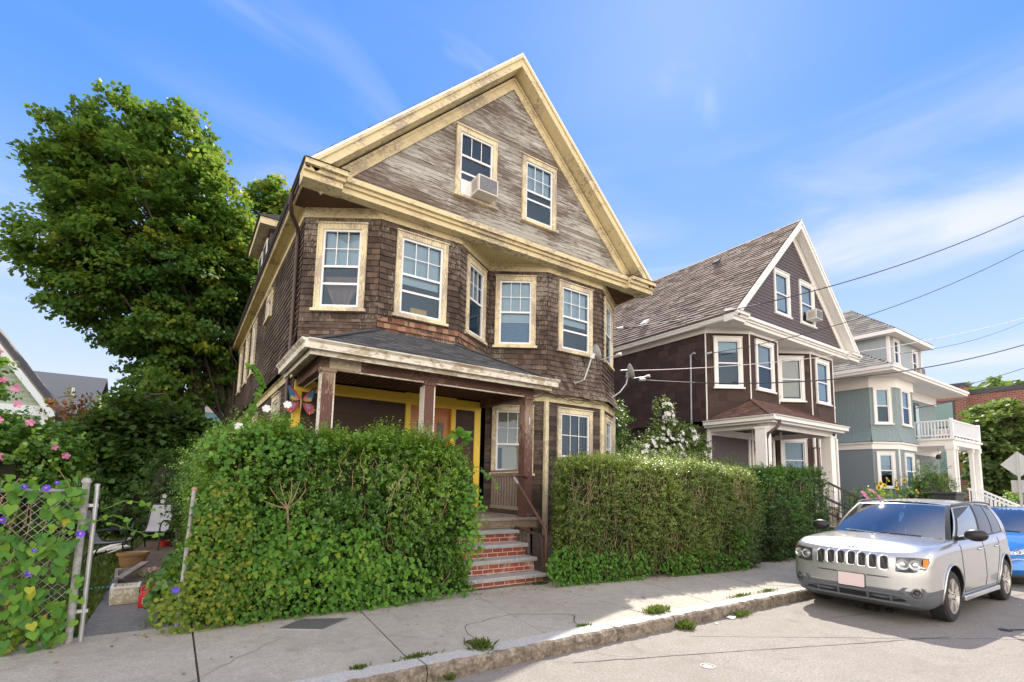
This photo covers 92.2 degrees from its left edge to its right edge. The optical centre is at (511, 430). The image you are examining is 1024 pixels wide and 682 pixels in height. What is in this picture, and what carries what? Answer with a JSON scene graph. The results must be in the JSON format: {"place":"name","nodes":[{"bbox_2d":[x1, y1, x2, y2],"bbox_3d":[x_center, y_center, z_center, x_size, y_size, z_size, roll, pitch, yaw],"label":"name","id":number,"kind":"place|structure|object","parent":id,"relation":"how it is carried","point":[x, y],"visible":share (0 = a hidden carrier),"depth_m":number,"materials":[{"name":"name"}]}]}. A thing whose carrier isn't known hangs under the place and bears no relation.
{"place":"outdoors","nodes":[
{"label":"outdoors","id":0,"kind":"place"},
{"bbox_2d":[0,328,62,512],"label":"house","id":1,"kind":"structure","parent":0,"point":[34,386],"depth_m":17.47,"materials":[{"name":"white wood"}]},
{"bbox_2d":[34,371,107,421],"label":"house","id":2,"kind":"structure","parent":0,"point":[56,384],"depth_m":27.87,"materials":[{"name":"white paint"}]},
{"bbox_2d":[0,530,142,644],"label":"lawn","id":3,"kind":"structure","parent":0,"point":[75,636],"depth_m":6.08,"materials":[{"name":"plant"}]},
{"bbox_2d":[0,348,98,565],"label":"hibiscus","id":4,"kind":"object","parent":3,"relation":"on","point":[32,450],"visible":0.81,"depth_m":6.12,"materials":[{"name":"green plant"}]},
{"bbox_2d":[29,387,101,436],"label":"shrub","id":5,"kind":"object","parent":3,"relation":"on","point":[50,402],"visible":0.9,"depth_m":9.21,"materials":[{"name":"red plant"}]},
{"bbox_2d":[82,508,135,560],"bbox_3d":[-7.552,1.973,9.187,0.765,1.018,0.574,4,-7,-24],"label":"garden chair","id":6,"kind":"object","parent":3,"relation":"on","point":[98,541],"visible":0.66,"depth_m":9.13,"materials":[{"name":"black paint"}]},
{"bbox_2d":[93,537,130,554],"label":"plastic panels","id":7,"kind":"object","parent":3,"relation":"on","point":[111,547],"visible":0.38,"depth_m":9.92,"materials":[{"name":"plastic"}]},
{"bbox_2d":[45,385,221,500],"bbox_3d":[-10.414,0.898,14.137,2.888,4.215,5.008,-5,-9,44],"label":"backyard tree","id":8,"kind":"object","parent":3,"relation":"on","point":[132,428],"visible":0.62,"depth_m":13.35,"materials":[{"name":"green plant"}]},
{"bbox_2d":[108,581,141,604],"bbox_3d":[-4.959,2.090,6.327,0.306,0.222,0.296,5,-8,-34],"label":"planter box","id":9,"kind":"object","parent":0,"point":[124,593],"visible":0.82,"depth_m":6.22,"materials":[{"name":"stone"}]},
{"bbox_2d":[77,575,180,637],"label":"garden path","id":10,"kind":"structure","parent":0,"point":[105,618],"depth_m":5.55,"materials":[{"name":"concrete"}]},
{"bbox_2d":[116,551,149,567],"bbox_3d":[-6.630,2.278,8.619,0.477,0.293,0.334,5,-8,-34],"label":"planter pot","id":11,"kind":"object","parent":10,"relation":"on","point":[129,559],"visible":0.73,"depth_m":8.51,"materials":[{"name":"brown ceramic"}]},
{"bbox_2d":[137,581,153,607],"bbox_3d":[-4.532,2.035,6.138,0.180,0.307,0.138,5,-8,-34],"label":"petrol can","id":12,"kind":"object","parent":10,"relation":"on","point":[142,594],"visible":0.54,"depth_m":6.07,"materials":[{"name":"red plastic"}]},
{"bbox_2d":[205,405,223,427],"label":"house","id":13,"kind":"structure","parent":0,"point":[209,413],"depth_m":30.88,"materials":[{"name":"white paint"}]},
{"bbox_2d":[85,530,560,627],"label":"yard","id":14,"kind":"structure","parent":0,"point":[538,566],"depth_m":8.05,"materials":[{"name":"soil"}]},
{"bbox_2d":[16,468,187,541],"bbox_3d":[-9.983,1.939,12.935,5.424,2.280,2.391,3,-6,-12],"label":"shrub","id":15,"kind":"object","parent":14,"relation":"on","point":[124,509],"visible":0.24,"depth_m":12.48,"materials":[{"name":"green plant"}]},
{"bbox_2d":[0,78,258,426],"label":"maple tree","id":16,"kind":"object","parent":14,"relation":"on","point":[174,274],"visible":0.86,"depth_m":19.04,"materials":[{"name":"green plant"}]},
{"bbox_2d":[114,561,158,583],"bbox_3d":[-5.944,2.257,7.851,0.646,0.195,0.968,5,-8,-34],"label":"planter edging","id":17,"kind":"object","parent":14,"relation":"on","point":[135,570],"visible":0.83,"depth_m":7.95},
{"bbox_2d":[140,566,160,584],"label":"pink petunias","id":18,"kind":"object","parent":14,"relation":"on","point":[148,575],"visible":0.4,"depth_m":7.29,"materials":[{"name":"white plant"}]},
{"bbox_2d":[134,539,178,566],"bbox_3d":[-7.526,2.622,10.522,1.050,0.010,5.800,5,-8,-34],"label":"dirt bed","id":19,"kind":"object","parent":14,"relation":"on","point":[154,557],"visible":0.21,"depth_m":10.81,"materials":[{"name":"soil"}]},
{"bbox_2d":[131,503,173,550],"bbox_3d":[-8.119,2.183,11.195,0.574,1.018,0.765,2,-6,-12],"label":"garden chair","id":20,"kind":"object","parent":19,"relation":"on","point":[155,518],"visible":0.69,"depth_m":11.40,"materials":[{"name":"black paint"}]},
{"bbox_2d":[138,539,215,626],"bbox_3d":[-4.208,1.962,6.319,0.918,1.118,2.457,5,-8,-34],"label":"shrub","id":21,"kind":"object","parent":14,"relation":"on","point":[165,577],"visible":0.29,"depth_m":5.56,"materials":[{"name":"green plant"}]},
{"bbox_2d":[129,423,225,549],"bbox_3d":[-6.946,1.323,10.839,1.907,3.028,6.246,7,-9,-43],"label":"shrub","id":22,"kind":"object","parent":14,"relation":"on","point":[160,485],"visible":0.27,"depth_m":12.01,"materials":[{"name":"green plant"}]},
{"bbox_2d":[174,487,197,626],"bbox_3d":[-3.514,1.393,5.312,0.100,1.556,0.058,5,-8,-34],"label":"fence post","id":23,"kind":"object","parent":14,"relation":"on","point":[190,521],"visible":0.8,"depth_m":5.33,"materials":[{"name":"metal"}]},
{"bbox_2d":[162,405,270,558],"bbox_3d":[-3.866,0.924,6.804,1.658,2.718,2.036,5,-8,-34],"label":"shrub","id":24,"kind":"object","parent":14,"relation":"on","point":[188,480],"visible":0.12,"depth_m":6.70,"materials":[{"name":"green plant"}]},
{"bbox_2d":[235,173,291,221],"bbox_3d":[-13.529,-5.356,28.874,6.011,19.757,4.541,5,-8,-34],"label":"backyard tree","id":25,"kind":"object","parent":14,"relation":"on","point":[270,191],"visible":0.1,"depth_m":28.30,"materials":[{"name":"green plant"}]},
{"bbox_2d":[147,403,487,635],"bbox_3d":[-2.405,1.128,6.879,4.110,2.842,2.122,5,-8,-34],"label":"privet hedge","id":26,"kind":"object","parent":14,"relation":"on","point":[355,546],"visible":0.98,"depth_m":6.05,"materials":[{"name":"green plant"}]},
{"bbox_2d":[240,363,266,428],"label":"vine shoot","id":27,"kind":"object","parent":26,"relation":"attached to","point":[252,407],"visible":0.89,"depth_m":6.24,"materials":[{"name":"green plant"}]},
{"bbox_2d":[263,479,305,565],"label":"bare stem","id":28,"kind":"object","parent":26,"relation":"attached to","point":[287,511],"visible":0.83,"depth_m":5.77,"materials":[{"name":"brown plant"}]},
{"bbox_2d":[441,426,473,450],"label":"vine shoot","id":29,"kind":"object","parent":26,"relation":"attached to","point":[463,433],"visible":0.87,"depth_m":7.51,"materials":[{"name":"green plant"}]},
{"bbox_2d":[463,469,499,493],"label":"vine shoot","id":30,"kind":"object","parent":26,"relation":"attached to","point":[487,477],"visible":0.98,"depth_m":7.52,"materials":[{"name":"green plant"}]},
{"bbox_2d":[229,53,656,590],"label":"house","id":31,"kind":"structure","parent":14,"relation":"on","point":[400,275],"depth_m":10.79,"materials":[{"name":"brown wood"}]},
{"bbox_2d":[235,346,243,395],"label":"window","id":32,"kind":"structure","parent":31,"relation":"in","point":[241,350],"depth_m":19.36,"materials":[{"name":"beige wood"}]},
{"bbox_2d":[241,332,250,387],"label":"window","id":33,"kind":"structure","parent":31,"relation":"in","point":[246,360],"depth_m":17.61,"materials":[{"name":"beige wood"}]},
{"bbox_2d":[247,317,257,378],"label":"window","id":34,"kind":"structure","parent":31,"relation":"in","point":[254,332],"depth_m":16.03,"materials":[{"name":"beige wood"}]},
{"bbox_2d":[263,287,273,325],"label":"window","id":35,"kind":"structure","parent":31,"relation":"in","point":[268,313],"depth_m":13.29,"materials":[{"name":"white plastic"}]},
{"bbox_2d":[270,391,280,425],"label":"window","id":36,"kind":"structure","parent":31,"relation":"in","point":[276,398],"depth_m":11.00,"materials":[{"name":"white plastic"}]},
{"bbox_2d":[286,384,316,414],"bbox_3d":[-3.960,-0.571,9.265,0.541,0.552,0.052,5,-8,-34],"label":"butterfly ornament","id":37,"kind":"object","parent":31,"relation":"attached to","point":[296,401],"visible":0.94,"depth_m":9.27,"materials":[{"name":"paint"}]},
{"bbox_2d":[309,221,368,312],"bbox_3d":[-3.360,-3.183,9.852,1.060,1.820,0.495,1,-6,0],"label":"window","id":38,"kind":"structure","parent":31,"relation":"in","point":[341,250],"depth_m":9.75,"materials":[{"name":"beige wood"}]},
{"bbox_2d":[391,228,449,326],"bbox_3d":[-1.955,-3.103,10.311,1.211,1.820,0.507,5,-8,-34],"label":"window","id":39,"kind":"structure","parent":31,"relation":"in","point":[421,272],"depth_m":10.30,"materials":[{"name":"beige wood"}]},
{"bbox_2d":[410,405,449,444],"bbox_3d":[-1.833,0.635,10.841,0.980,2.300,0.140,5,-8,-34],"label":"door","id":40,"kind":"structure","parent":31,"relation":"in","point":[441,417],"depth_m":11.07,"materials":[{"name":"wood"}]},
{"bbox_2d":[452,122,498,211],"bbox_3d":[-0.893,-5.863,11.187,1.130,1.680,0.495,5,-8,-34],"label":"window","id":41,"kind":"structure","parent":31,"relation":"in","point":[476,153],"depth_m":11.23,"materials":[{"name":"beige wood"}]},
{"bbox_2d":[464,254,487,345],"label":"window","id":42,"kind":"structure","parent":31,"relation":"in","point":[476,288],"depth_m":11.59,"materials":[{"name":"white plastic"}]},
{"bbox_2d":[460,173,497,203],"bbox_3d":[-0.712,-5.317,10.811,0.740,0.390,0.391,5,-8,-34],"label":"air conditioner","id":43,"kind":"object","parent":31,"relation":"attached to","point":[481,187],"visible":1,"depth_m":10.77,"materials":[{"name":"beige metal"}]},
{"bbox_2d":[489,405,534,475],"bbox_3d":[0.010,0.251,11.801,1.070,1.660,0.495,1,-6,0],"label":"window","id":44,"kind":"structure","parent":31,"relation":"in","point":[505,418],"depth_m":11.70,"materials":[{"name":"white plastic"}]},
{"bbox_2d":[492,274,536,348],"bbox_3d":[0.084,-2.860,12.144,1.070,1.820,0.495,1,-6,0],"label":"window","id":45,"kind":"structure","parent":31,"relation":"in","point":[515,295],"depth_m":12.03,"materials":[{"name":"beige wood"}]},
{"bbox_2d":[520,152,558,233],"bbox_3d":[0.568,-5.736,12.161,1.110,1.700,0.495,5,-8,-34],"label":"window","id":46,"kind":"structure","parent":31,"relation":"in","point":[539,178],"depth_m":12.17,"materials":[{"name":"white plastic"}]},
{"bbox_2d":[556,406,593,479],"bbox_3d":[1.450,0.372,12.264,1.220,1.780,0.495,5,-8,-34],"label":"window","id":47,"kind":"structure","parent":31,"relation":"in","point":[574,426],"depth_m":12.45,"materials":[{"name":"white plastic"}]},
{"bbox_2d":[557,279,594,358],"bbox_3d":[1.515,-2.779,12.611,1.200,1.820,0.495,5,-8,-34],"label":"window","id":48,"kind":"structure","parent":31,"relation":"in","point":[575,311],"depth_m":12.63,"materials":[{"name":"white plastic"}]},
{"bbox_2d":[574,344,621,385],"bbox_3d":[2.152,-1.609,12.311,1.229,1.065,0.373,1,-6,-1],"label":"satellite dish","id":49,"kind":"object","parent":31,"relation":"attached to","point":[596,353],"visible":1,"depth_m":12.27,"materials":[{"name":"grey metal"}]},
{"bbox_2d":[603,296,614,371],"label":"window","id":50,"kind":"structure","parent":31,"relation":"in","point":[608,309],"depth_m":13.97,"materials":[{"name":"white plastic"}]},
{"bbox_2d":[604,415,613,455],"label":"window","id":51,"kind":"structure","parent":31,"relation":"in","point":[608,421],"depth_m":13.52,"materials":[{"name":"beige wood"}]},
{"bbox_2d":[612,364,649,397],"bbox_3d":[3.279,-1.321,13.882,1.296,1.129,0.383,4,-7,-23],"label":"satellite dish","id":52,"kind":"object","parent":31,"relation":"attached to","point":[630,372],"visible":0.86,"depth_m":13.86,"materials":[{"name":"grey metal"}]},
{"bbox_2d":[620,318,1023,371],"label":"overhead cable","id":53,"kind":"object","parent":31,"relation":"attached to","point":[814,357],"visible":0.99,"depth_m":15.40,"materials":[{"name":"rubber"}]},
{"bbox_2d":[613,399,639,456],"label":"shrub","id":54,"kind":"object","parent":14,"relation":"on","point":[619,433],"visible":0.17,"depth_m":14.75,"materials":[{"name":"green plant"}]},
{"bbox_2d":[566,444,746,484],"bbox_3d":[3.667,1.625,12.066,6.588,2.795,1.820,5,-8,-34],"label":"shrub","id":55,"kind":"object","parent":14,"relation":"on","point":[670,451],"visible":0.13,"depth_m":12.28,"materials":[{"name":"green plant"}]},
{"bbox_2d":[624,394,714,464],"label":"rose of sharon","id":56,"kind":"object","parent":14,"relation":"on","point":[668,435],"visible":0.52,"depth_m":13.91,"materials":[{"name":"white plant"}]},
{"bbox_2d":[613,220,862,532],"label":"house","id":57,"kind":"structure","parent":14,"relation":"on","point":[767,424],"depth_m":18.17,"materials":[{"name":"brown wood"}]},
{"bbox_2d":[713,336,745,388],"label":"window","id":58,"kind":"structure","parent":57,"relation":"in","point":[728,374],"depth_m":16.85,"materials":[{"name":"white paint"}]},
{"bbox_2d":[754,338,776,393],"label":"window","id":59,"kind":"structure","parent":57,"relation":"in","point":[764,353],"depth_m":17.46,"materials":[{"name":"white paint"}]},
{"bbox_2d":[773,267,792,319],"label":"window","id":60,"kind":"structure","parent":57,"relation":"in","point":[781,278],"depth_m":18.29,"materials":[{"name":"white paint"}]},
{"bbox_2d":[778,355,806,402],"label":"window","id":61,"kind":"structure","parent":57,"relation":"in","point":[789,371],"depth_m":19.11,"materials":[{"name":"white paint"}]},
{"bbox_2d":[782,438,807,468],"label":"window","id":62,"kind":"structure","parent":57,"relation":"in","point":[793,450],"depth_m":18.79,"materials":[{"name":"white paint"}]},
{"bbox_2d":[798,279,817,328],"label":"window","id":63,"kind":"structure","parent":57,"relation":"in","point":[807,301],"depth_m":19.28,"materials":[{"name":"white paint"}]},
{"bbox_2d":[806,308,822,322],"bbox_3d":[11.677,-4.422,19.042,0.503,0.380,0.388,5,-8,-34],"label":"air conditioner","id":64,"kind":"object","parent":57,"relation":"attached to","point":[814,315],"visible":1,"depth_m":18.91,"materials":[{"name":"beige metal"}]},
{"bbox_2d":[616,215,1023,329],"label":"overhead cable","id":65,"kind":"object","parent":57,"relation":"attached to","point":[619,328],"visible":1,"depth_m":15.66,"materials":[{"name":"rubber"}]},
{"bbox_2d":[814,358,832,406],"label":"window","id":66,"kind":"structure","parent":57,"relation":"in","point":[822,369],"depth_m":19.70,"materials":[{"name":"white paint"}]},
{"bbox_2d":[638,344,1023,383],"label":"overhead cable","id":67,"kind":"object","parent":57,"relation":"attached to","point":[641,379],"visible":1,"depth_m":15.19,"materials":[{"name":"rubber"}]},
{"bbox_2d":[706,250,1023,354],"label":"overhead cable","id":68,"kind":"object","parent":57,"relation":"attached to","point":[866,315],"visible":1,"depth_m":16.83,"materials":[{"name":"rubber"}]},
{"bbox_2d":[722,461,834,562],"bbox_3d":[6.511,1.982,12.168,3.179,2.511,1.815,5,-8,-34],"label":"privet hedge","id":69,"kind":"object","parent":14,"relation":"on","point":[792,498],"visible":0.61,"depth_m":11.51,"materials":[{"name":"green plant"}]},
{"bbox_2d":[840,486,885,514],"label":"flowering bush","id":70,"kind":"object","parent":14,"relation":"on","point":[864,493],"visible":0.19,"depth_m":16.73,"materials":[{"name":"green plant"}]},
{"bbox_2d":[853,477,918,521],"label":"sunflowers","id":71,"kind":"object","parent":14,"relation":"on","point":[880,489],"visible":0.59,"depth_m":18.53,"materials":[{"name":"yellow plant"}]},
{"bbox_2d":[833,310,1023,517],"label":"house","id":72,"kind":"structure","parent":14,"relation":"on","point":[891,434],"depth_m":24.35,"materials":[{"name":"teal paint"}]},
{"bbox_2d":[872,386,894,424],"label":"window","id":73,"kind":"structure","parent":72,"relation":"in","point":[882,400],"depth_m":23.79,"materials":[{"name":"white paint"}]},
{"bbox_2d":[876,451,896,488],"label":"window","id":74,"kind":"structure","parent":72,"relation":"in","point":[886,461],"depth_m":23.46,"materials":[{"name":"white paint"}]},
{"bbox_2d":[900,387,913,427],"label":"window","id":75,"kind":"structure","parent":72,"relation":"in","point":[905,399],"depth_m":24.57,"materials":[{"name":"white paint"}]},
{"bbox_2d":[904,452,915,488],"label":"window","id":76,"kind":"structure","parent":72,"relation":"in","point":[909,459],"depth_m":24.22,"materials":[{"name":"white paint"}]},
{"bbox_2d":[913,403,920,438],"bbox_3d":[21.998,-0.408,26.877,1.250,2.100,0.075,5,-8,-34],"label":"balcony door","id":77,"kind":"structure","parent":72,"relation":"in","point":[916,412],"depth_m":26.95,"materials":[{"name":"white metal"}]},
{"bbox_2d":[894,459,967,516],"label":"shrub","id":78,"kind":"object","parent":14,"relation":"on","point":[933,481],"visible":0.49,"depth_m":20.88,"materials":[{"name":"green plant"}]},
{"bbox_2d":[923,491,965,500],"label":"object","id":79,"kind":"object","parent":14,"relation":"on","point":[956,496],"visible":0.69,"depth_m":19.44,"materials":[{"name":"grey plastic"}]},
{"bbox_2d":[935,382,1023,505],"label":"brick building","id":80,"kind":"structure","parent":14,"relation":"on","point":[945,411],"depth_m":46.63,"materials":[{"name":"red brick"}]},
{"bbox_2d":[935,400,955,428],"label":"window","id":81,"kind":"structure","parent":80,"relation":"in","point":[945,411],"depth_m":47.49,"materials":[{"name":"glass"}]},
{"bbox_2d":[939,451,959,474],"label":"window","id":82,"kind":"structure","parent":80,"relation":"in","point":[943,454],"depth_m":47.26,"materials":[{"name":"glass"}]},
{"bbox_2d":[954,397,1023,504],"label":"street tree","id":83,"kind":"object","parent":14,"relation":"on","point":[1000,422],"visible":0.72,"depth_m":36.63,"materials":[{"name":"green plant"}]},
{"bbox_2d":[966,376,1023,392],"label":"backyard tree","id":84,"kind":"object","parent":14,"relation":"on","point":[992,382],"visible":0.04,"depth_m":54.32,"materials":[{"name":"green plant"}]},
{"bbox_2d":[997,490,1023,509],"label":"shrub","id":85,"kind":"object","parent":14,"relation":"on","point":[1010,497],"visible":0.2,"depth_m":26.41,"materials":[{"name":"green plant"}]},
{"bbox_2d":[0,558,799,681],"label":"pavement","id":86,"kind":"structure","parent":0,"point":[379,635],"depth_m":5.14,"materials":[{"name":"concrete"}]},
{"bbox_2d":[0,470,90,656],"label":"morning glory","id":87,"kind":"object","parent":86,"relation":"on","point":[17,611],"visible":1,"depth_m":4.56,"materials":[{"name":"green plant"}]},
{"bbox_2d":[0,478,100,647],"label":"chain link fence","id":88,"kind":"object","parent":86,"relation":"on","point":[72,611],"visible":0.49,"depth_m":4.80,"materials":[{"name":"metal"}]},
{"bbox_2d":[91,514,131,527],"bbox_3d":[-4.078,0.931,5.024,0.091,0.151,0.348,-4,-8,40],"label":"vine tendril","id":89,"kind":"object","parent":88,"relation":"attached to","point":[127,520],"visible":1,"depth_m":5.08,"materials":[{"name":"green plant"}]},
{"bbox_2d":[100,500,155,510],"bbox_3d":[-4.030,0.798,5.197,0.071,0.129,0.524,-2,-7,26],"label":"vine tendril","id":90,"kind":"object","parent":88,"relation":"attached to","point":[142,503],"visible":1,"depth_m":5.30,"materials":[{"name":"green plant"}]},
{"bbox_2d":[106,522,163,537],"bbox_3d":[-3.971,1.057,5.218,0.077,0.188,0.558,-2,-7,28],"label":"vine tendril","id":91,"kind":"object","parent":88,"relation":"attached to","point":[144,535],"visible":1,"depth_m":5.24,"materials":[{"name":"green plant"}]},
{"bbox_2d":[278,618,347,629],"bbox_3d":[-2.212,2.167,5.530,0.610,0.011,0.468,1,-6,0],"label":"utility cover","id":92,"kind":"object","parent":86,"relation":"on","point":[311,624],"visible":1,"depth_m":5.49,"materials":[{"name":"metal"}]},
{"bbox_2d":[11,561,790,674],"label":"fallen leaves","id":93,"kind":"object","parent":86,"relation":"on","point":[388,610],"visible":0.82,"depth_m":6.09,"materials":[{"name":"plant"}]},
{"bbox_2d":[392,649,444,661],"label":"grass tuft","id":94,"kind":"object","parent":86,"relation":"on","point":[415,655],"visible":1,"depth_m":4.55,"materials":[{"name":"plant"}]},
{"bbox_2d":[641,604,670,613],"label":"grass tuft","id":95,"kind":"object","parent":86,"relation":"on","point":[656,609],"visible":1,"depth_m":6.31,"materials":[{"name":"plant"}]},
{"bbox_2d":[752,509,770,563],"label":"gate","id":96,"kind":"structure","parent":86,"relation":"on","point":[763,540],"depth_m":10.82,"materials":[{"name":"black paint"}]},
{"bbox_2d":[825,482,862,520],"bbox_3d":[10.390,2.551,15.253,3.356,1.897,1.201,6,-8,-39],"label":"stair railing","id":97,"kind":"object","parent":86,"relation":"on","point":[839,504],"visible":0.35,"depth_m":15.84,"materials":[{"name":"metal"}]},
{"bbox_2d":[0,0,1023,395],"label":"sky","id":98,"kind":"structure","parent":0,"point":[893,130],"materials":[{"name":"blue"}]},
{"bbox_2d":[438,578,1023,681],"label":"road","id":99,"kind":"structure","parent":0,"point":[813,624],"depth_m":5.42,"materials":[{"name":"asphalt"}]},
{"bbox_2d":[675,617,696,629],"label":"grass tuft","id":100,"kind":"object","parent":99,"relation":"on","point":[685,624],"visible":1,"depth_m":6.14,"materials":[{"name":"plant"}]},
{"bbox_2d":[727,609,753,618],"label":"grass tuft","id":101,"kind":"object","parent":99,"relation":"on","point":[741,613],"visible":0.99,"depth_m":6.81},
{"bbox_2d":[573,594,1022,662],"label":"road crack","id":102,"kind":"object","parent":99,"relation":"on","point":[807,646],"visible":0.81,"depth_m":5.81,"materials":[{"name":"asphalt"}]},
{"bbox_2d":[796,498,1011,621],"bbox_3d":[6.674,1.980,8.273,4.471,1.650,2.330,5,-8,-34],"label":"parked car","id":103,"kind":"object","parent":99,"relation":"on","point":[939,559],"visible":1,"depth_m":7.28,"materials":[{"name":"silver metal"}]},
{"bbox_2d":[989,506,1023,577],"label":"parked car","id":104,"kind":"object","parent":99,"relation":"on","point":[1012,521],"visible":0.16,"depth_m":10.19,"materials":[{"name":"blue paint"}]},
{"bbox_2d":[1000,452,1023,507],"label":"road sign","id":105,"kind":"object","parent":99,"relation":"on","point":[1014,463],"visible":1,"depth_m":15.73,"materials":[{"name":"metal"}]},
{"bbox_3d":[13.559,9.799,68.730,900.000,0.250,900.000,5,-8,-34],"label":"ground","id":106,"kind":"structure","parent":0,"visible":0},
{"bbox_2d":[291,585,817,681],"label":"kerb","id":107,"kind":"structure","parent":106,"relation":"on","point":[434,667],"depth_m":5.14,"materials":[{"name":"stone"}]},
{"bbox_2d":[463,636,498,652],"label":"grass tuft","id":108,"kind":"object","parent":107,"relation":"on","point":[480,644],"visible":1,"depth_m":4.82,"materials":[{"name":"plant"}]},
{"bbox_2d":[545,449,770,586],"bbox_3d":[2.728,1.697,9.649,5.573,2.518,1.753,4,-7,-26],"label":"privet hedge","id":109,"kind":"object","parent":106,"relation":"on","point":[618,519],"visible":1,"depth_m":8.96,"materials":[{"name":"green plant"}]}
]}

